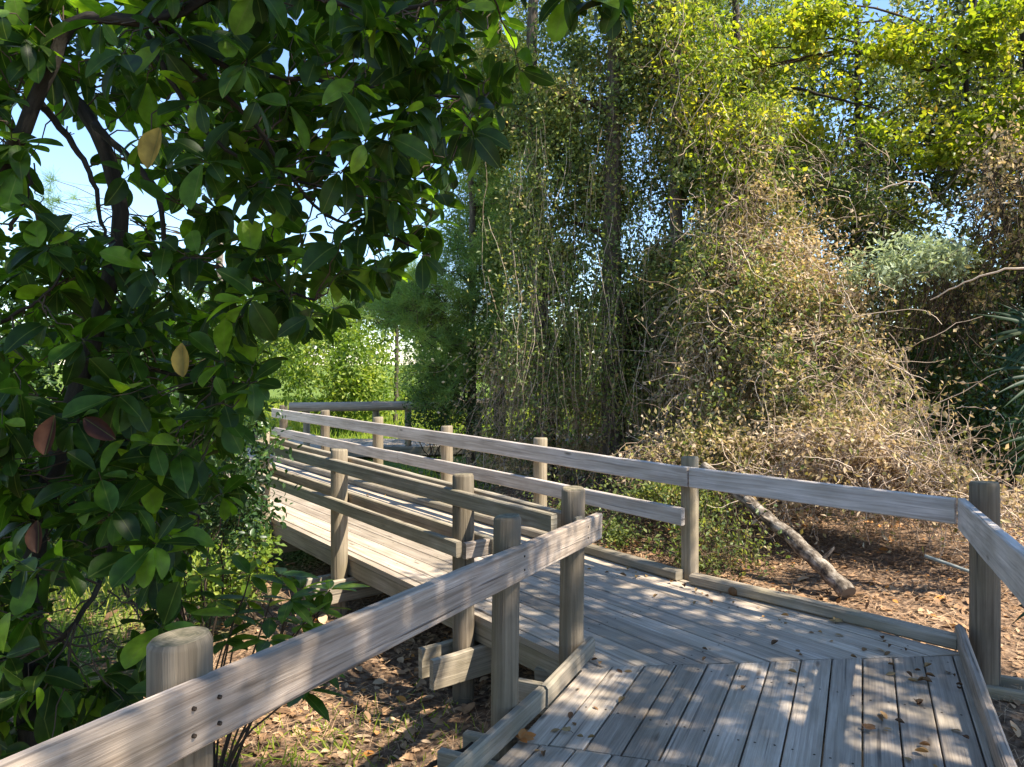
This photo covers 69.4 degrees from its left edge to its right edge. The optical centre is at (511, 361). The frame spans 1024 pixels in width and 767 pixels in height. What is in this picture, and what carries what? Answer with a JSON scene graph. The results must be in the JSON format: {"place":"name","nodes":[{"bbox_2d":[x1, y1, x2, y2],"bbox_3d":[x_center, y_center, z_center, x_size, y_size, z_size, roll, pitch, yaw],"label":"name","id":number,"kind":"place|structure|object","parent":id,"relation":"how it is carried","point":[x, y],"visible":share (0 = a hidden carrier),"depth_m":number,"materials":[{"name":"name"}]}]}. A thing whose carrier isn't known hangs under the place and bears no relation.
{"place":"outdoors","nodes":[
{"label":"outdoors","id":0,"kind":"place"},
{"bbox_2d":[0,0,1021,364],"label":"sky","id":1,"kind":"structure","parent":0,"point":[64,160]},
{"bbox_2d":[2,365,1023,766],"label":"ground","id":2,"kind":"structure","parent":0,"point":[424,757],"depth_m":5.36,"materials":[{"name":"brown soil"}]},
{"bbox_2d":[23,11,245,351],"bbox_3d":[-7.471,-3.095,15.897,5.336,9.882,3.350,0,0,0],"label":"pine tree","id":3,"kind":"object","parent":2,"relation":"on","point":[58,201],"visible":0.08,"depth_m":15.09,"materials":[{"name":"green plant"}]},
{"bbox_2d":[0,219,297,578],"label":"holly bush","id":4,"kind":"object","parent":2,"relation":"on","point":[35,352],"visible":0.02,"depth_m":6.37,"materials":[{"name":"green plant"}]},
{"bbox_2d":[0,275,329,406],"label":"background bush","id":5,"kind":"object","parent":2,"relation":"on","point":[273,346],"visible":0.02,"depth_m":19.52,"materials":[{"name":"green plant"}]},
{"bbox_2d":[33,334,302,635],"bbox_3d":[-2.128,0.913,4.556,1.820,2.282,1.348,0,0,0],"label":"evergreen shrub","id":6,"kind":"object","parent":2,"relation":"on","point":[245,519],"visible":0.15,"depth_m":4.42,"materials":[{"name":"green plant"}]},
{"bbox_2d":[171,519,285,630],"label":"sunlit bush","id":7,"kind":"object","parent":2,"relation":"on","point":[232,588],"visible":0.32,"depth_m":5.44,"materials":[{"name":"green plant"}]},
{"bbox_2d":[112,554,369,766],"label":"sapling","id":8,"kind":"object","parent":2,"relation":"on","point":[297,604],"visible":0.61,"depth_m":2.97,"materials":[{"name":"green plant"}]},
{"bbox_2d":[4,395,599,766],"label":"grass","id":9,"kind":"structure","parent":2,"relation":"on","point":[72,599],"depth_m":5.39,"materials":[{"name":"green plant"}]},
{"bbox_2d":[0,0,640,759],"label":"magnolia tree","id":10,"kind":"object","parent":2,"relation":"on","point":[108,460],"visible":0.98,"depth_m":2.28,"materials":[{"name":"green plant"}]},
{"bbox_2d":[256,307,403,433],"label":"rounded bush","id":11,"kind":"object","parent":2,"relation":"on","point":[355,385],"visible":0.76,"depth_m":16.89,"materials":[{"name":"green plant"}]},
{"bbox_2d":[266,258,448,401],"bbox_3d":[-6.364,-1.182,27.446,8.450,5.695,4.927,0,0,0],"label":"background tree","id":12,"kind":"object","parent":2,"relation":"on","point":[336,340],"visible":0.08,"depth_m":26.64,"materials":[{"name":"green plant"}]},
{"bbox_2d":[307,246,419,424],"bbox_3d":[-3.664,-0.654,19.198,3.507,4.720,2.812,0,0,0],"label":"pine tree","id":13,"kind":"object","parent":2,"relation":"on","point":[344,301],"visible":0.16,"depth_m":18.94,"materials":[{"name":"green plant"}]},
{"bbox_2d":[398,365,507,473],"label":"cedar shrub","id":14,"kind":"object","parent":2,"relation":"on","point":[429,423],"visible":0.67,"depth_m":11.13,"materials":[{"name":"green plant"}]},
{"bbox_2d":[364,64,549,465],"bbox_3d":[-0.725,-1.480,11.668,3.099,6.611,2.415,0,0,-28],"label":"pine tree","id":15,"kind":"object","parent":2,"relation":"on","point":[431,302],"visible":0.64,"depth_m":11.36,"materials":[{"name":"green plant"}]},
{"bbox_2d":[434,6,539,463],"bbox_3d":[-0.426,-2.974,12.925,2.200,9.689,2.473,0,0,0],"label":"vine tree","id":16,"kind":"object","parent":2,"relation":"on","point":[465,199],"visible":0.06,"depth_m":12.75,"materials":[{"name":"green plant"}]},
{"bbox_2d":[402,294,630,391],"bbox_3d":[1.127,-0.641,30.023,12.004,4.604,4.527,0,0,0],"label":"background tree","id":17,"kind":"object","parent":2,"relation":"on","point":[510,340],"depth_m":29.93,"materials":[{"name":"green plant"}]},
{"bbox_2d":[462,0,601,482],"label":"vine tree","id":18,"kind":"object","parent":2,"relation":"on","point":[503,50],"visible":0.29,"depth_m":10.55,"materials":[{"name":"green plant"}]},
{"bbox_2d":[512,0,691,493],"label":"vine tree","id":19,"kind":"object","parent":2,"relation":"on","point":[620,48],"visible":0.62,"depth_m":9.75,"materials":[{"name":"green plant"}]},
{"bbox_2d":[338,296,865,409],"bbox_3d":[3.279,-0.777,24.276,18.013,5.094,4.616,0,0,-6],"label":"background bush","id":20,"kind":"object","parent":2,"relation":"on","point":[402,392],"visible":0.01,"depth_m":23.97,"materials":[{"name":"green plant"}]},
{"bbox_2d":[418,293,795,495],"bbox_3d":[1.224,0.392,10.357,5.951,2.753,2.715,0,0,16],"label":"vine thicket","id":21,"kind":"object","parent":2,"relation":"on","point":[497,459],"visible":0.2,"depth_m":10.43,"materials":[{"name":"green plant"}]},
{"bbox_2d":[456,42,768,498],"bbox_3d":[1.267,-1.301,9.629,4.061,6.134,1.934,0,0,12],"label":"vine thicket","id":22,"kind":"object","parent":2,"relation":"on","point":[604,341],"visible":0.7,"depth_m":9.51,"materials":[{"name":"green plant"}]},
{"bbox_2d":[660,380,677,436],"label":"dead branch","id":23,"kind":"object","parent":22,"relation":"attached to","point":[668,410],"visible":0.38,"depth_m":8.87,"materials":[{"name":"brown wood"}]},
{"bbox_2d":[226,422,1023,766],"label":"boardwalk","id":24,"kind":"structure","parent":2,"relation":"on","point":[682,704],"depth_m":3.67,"materials":[{"name":"grey wood"}]},
{"bbox_2d":[0,485,602,766],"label":"railing","id":25,"kind":"object","parent":24,"relation":"attached to","point":[191,708],"visible":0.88,"depth_m":1.81,"materials":[{"name":"grey wood"}]},
{"bbox_2d":[207,432,581,703],"bbox_3d":[-1.694,1.367,6.200,0.218,1.419,6.441,0,0,-38],"label":"railing","id":26,"kind":"object","parent":24,"relation":"attached to","point":[461,541],"visible":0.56,"depth_m":4.82,"materials":[{"name":"grey wood"}]},
{"bbox_2d":[426,742,472,766],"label":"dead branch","id":27,"kind":"object","parent":24,"relation":"on","point":[433,763],"visible":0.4,"depth_m":3.11,"materials":[{"name":"brown wood"}]},
{"bbox_2d":[512,728,535,742],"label":"fallen leaf","id":28,"kind":"object","parent":24,"relation":"on","point":[524,735],"visible":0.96,"depth_m":2.93,"materials":[{"name":"brown plant"}]},
{"bbox_2d":[289,389,774,454],"bbox_3d":[0.524,1.118,13.350,8.958,1.400,0.316,0,0,-2],"label":"railing","id":29,"kind":"object","parent":24,"relation":"attached to","point":[375,407],"visible":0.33,"depth_m":13.15,"materials":[{"name":"grey wood"}]},
{"bbox_2d":[561,726,572,732],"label":"fallen leaf","id":30,"kind":"object","parent":24,"relation":"on","point":[568,728],"visible":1,"depth_m":2.99,"materials":[{"name":"grey plant"}]},
{"bbox_2d":[271,405,956,580],"bbox_3d":[-0.690,1.262,7.593,0.208,1.223,9.589,0,0,-38],"label":"railing","id":31,"kind":"object","parent":24,"relation":"attached to","point":[690,477],"visible":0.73,"depth_m":5.46,"materials":[{"name":"grey wood"}]},
{"bbox_2d":[728,587,736,595],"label":"fallen leaf","id":32,"kind":"object","parent":24,"relation":"on","point":[732,591],"visible":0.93,"depth_m":4.72,"materials":[{"name":"brown plant"}]},
{"bbox_2d":[830,616,842,623],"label":"fallen leaf","id":33,"kind":"object","parent":24,"relation":"on","point":[834,619],"visible":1,"depth_m":4.24,"materials":[{"name":"plant"}]},
{"bbox_2d":[860,723,875,729],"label":"fallen leaf","id":34,"kind":"object","parent":24,"relation":"on","point":[869,726],"visible":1,"depth_m":3.01,"materials":[{"name":"brown plant"}]},
{"bbox_2d":[915,747,928,751],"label":"fallen leaf","id":35,"kind":"object","parent":24,"relation":"on","point":[921,749],"visible":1,"depth_m":2.83,"materials":[{"name":"brown plant"}]},
{"bbox_2d":[919,741,929,745],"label":"fallen leaf","id":36,"kind":"object","parent":24,"relation":"on","point":[924,743],"visible":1,"depth_m":2.88,"materials":[{"name":"brown plant"}]},
{"bbox_2d":[923,677,931,681],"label":"fallen leaf","id":37,"kind":"object","parent":24,"relation":"on","point":[928,679],"visible":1,"depth_m":3.46,"materials":[{"name":"brown plant"}]},
{"bbox_2d":[957,481,1023,686],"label":"railing","id":38,"kind":"object","parent":24,"relation":"attached to","point":[996,554],"visible":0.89,"depth_m":3.83,"materials":[{"name":"grey wood"}]},
{"bbox_2d":[522,439,803,582],"bbox_3d":[1.244,1.232,7.206,1.768,1.115,3.740,0,0,-33],"label":"vine thicket","id":39,"kind":"object","parent":2,"relation":"on","point":[653,489],"visible":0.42,"depth_m":6.40,"materials":[{"name":"green plant"}]},
{"bbox_2d":[606,0,768,463],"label":"vine tree","id":40,"kind":"object","parent":2,"relation":"on","point":[675,193],"visible":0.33,"depth_m":9.34,"materials":[{"name":"green plant"}]},
{"bbox_2d":[630,0,834,304],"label":"vine thicket","id":41,"kind":"object","parent":40,"relation":"attached to","point":[687,106],"visible":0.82,"depth_m":8.81,"materials":[{"name":"green plant"}]},
{"bbox_2d":[689,0,811,467],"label":"vine tree","id":42,"kind":"object","parent":2,"relation":"on","point":[736,18],"visible":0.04,"depth_m":10.47,"materials":[{"name":"green plant"}]},
{"bbox_2d":[700,462,855,599],"bbox_3d":[2.099,1.330,6.111,0.199,0.801,1.727,0,0,-25],"label":"fallen log","id":43,"kind":"object","parent":2,"relation":"on","point":[842,587],"visible":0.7,"depth_m":5.71,"materials":[{"name":"wood"}]},
{"bbox_2d":[595,325,995,552],"bbox_3d":[2.433,0.684,7.402,3.162,2.101,2.994,0,0,0],"label":"vine thicket","id":44,"kind":"object","parent":2,"relation":"on","point":[747,457],"visible":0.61,"depth_m":7.03,"materials":[{"name":"brown plant"}]},
{"bbox_2d":[670,0,950,448],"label":"grove tree","id":45,"kind":"object","parent":2,"relation":"on","point":[815,99],"visible":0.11,"depth_m":11.60,"materials":[{"name":"green plant"}]},
{"bbox_2d":[615,106,1022,545],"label":"vine thicket","id":46,"kind":"object","parent":2,"relation":"on","point":[745,228],"visible":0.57,"depth_m":8.11,"materials":[{"name":"brown plant"}]},
{"bbox_2d":[640,176,898,441],"bbox_3d":[2.659,-0.591,8.138,2.848,3.191,2.217,0,0,31],"label":"vine thicket","id":47,"kind":"object","parent":46,"relation":"attached to","point":[750,280],"visible":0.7,"depth_m":8.02,"materials":[{"name":"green plant"}]},
{"bbox_2d":[669,64,921,258],"bbox_3d":[3.439,-2.428,9.302,3.094,2.469,2.268,0,0,0],"label":"vine thicket","id":48,"kind":"object","parent":46,"relation":"attached to","point":[843,189],"visible":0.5,"depth_m":9.02,"materials":[{"name":"green plant"}]},
{"bbox_2d":[851,209,923,245],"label":"dead branch","id":49,"kind":"object","parent":46,"relation":"attached to","point":[854,242],"visible":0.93,"depth_m":8.46,"materials":[{"name":"brown wood"}]},
{"bbox_2d":[701,0,1023,416],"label":"yellow leaf tree","id":50,"kind":"object","parent":2,"relation":"on","point":[981,36],"visible":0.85,"depth_m":9.10,"materials":[{"name":"green plant"}]},
{"bbox_2d":[789,85,879,110],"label":"dead branch","id":51,"kind":"object","parent":50,"relation":"attached to","point":[818,94],"visible":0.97,"depth_m":9.31,"materials":[{"name":"brown wood"}]},
{"bbox_2d":[856,85,1023,401],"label":"vine thicket","id":52,"kind":"object","parent":50,"relation":"hanging from","point":[1013,189],"visible":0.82,"depth_m":7.97,"materials":[{"name":"brown plant"}]},
{"bbox_2d":[880,181,931,198],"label":"dead branch","id":53,"kind":"object","parent":52,"relation":"attached to","point":[909,182],"visible":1,"depth_m":8.10,"materials":[{"name":"wood"}]},
{"bbox_2d":[930,267,1023,299],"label":"dead branch","id":54,"kind":"object","parent":52,"relation":"attached to","point":[1018,268],"visible":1,"depth_m":7.17,"materials":[{"name":"brown wood"}]},
{"bbox_2d":[778,0,1023,449],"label":"grove tree","id":55,"kind":"object","parent":2,"relation":"on","point":[955,5],"visible":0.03,"depth_m":13.97,"materials":[{"name":"green plant"}]},
{"bbox_2d":[787,383,1023,593],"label":"vine thicket","id":56,"kind":"object","parent":2,"relation":"on","point":[954,486],"visible":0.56,"depth_m":6.18,"materials":[{"name":"beige plant"}]},
{"bbox_2d":[837,226,985,443],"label":"silver shrub","id":57,"kind":"object","parent":2,"relation":"on","point":[929,252],"visible":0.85,"depth_m":7.78,"materials":[{"name":"grey plant"}]},
{"bbox_2d":[808,8,1022,463],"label":"grove tree","id":58,"kind":"object","parent":2,"relation":"on","point":[927,104],"visible":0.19,"depth_m":11.37,"materials":[{"name":"green plant"}]},
{"bbox_2d":[852,0,1023,485],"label":"grove tree","id":59,"kind":"object","parent":2,"relation":"on","point":[1020,62],"visible":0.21,"depth_m":9.79,"materials":[{"name":"green plant"}]},
{"bbox_2d":[924,554,968,572],"bbox_3d":[2.622,1.214,4.391,0.316,0.089,0.046,0,0,40],"label":"stick","id":60,"kind":"object","parent":2,"relation":"on","point":[946,563],"visible":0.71,"depth_m":4.40,"materials":[{"name":"grey wood"}]},
{"bbox_2d":[880,258,1023,491],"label":"hollow bush","id":61,"kind":"object","parent":2,"relation":"on","point":[1008,410],"visible":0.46,"depth_m":8.43,"materials":[{"name":"brown plant"}]},
{"bbox_2d":[970,302,1023,468],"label":"palmetto","id":62,"kind":"object","parent":2,"relation":"on","point":[1015,354],"visible":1,"depth_m":5.36,"materials":[{"name":"green plant"}]},
{"bbox_2d":[1012,604,1023,631],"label":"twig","id":63,"kind":"object","parent":2,"relation":"on","point":[1020,616],"visible":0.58,"depth_m":3.89,"materials":[{"name":"brown wood"}]}
]}

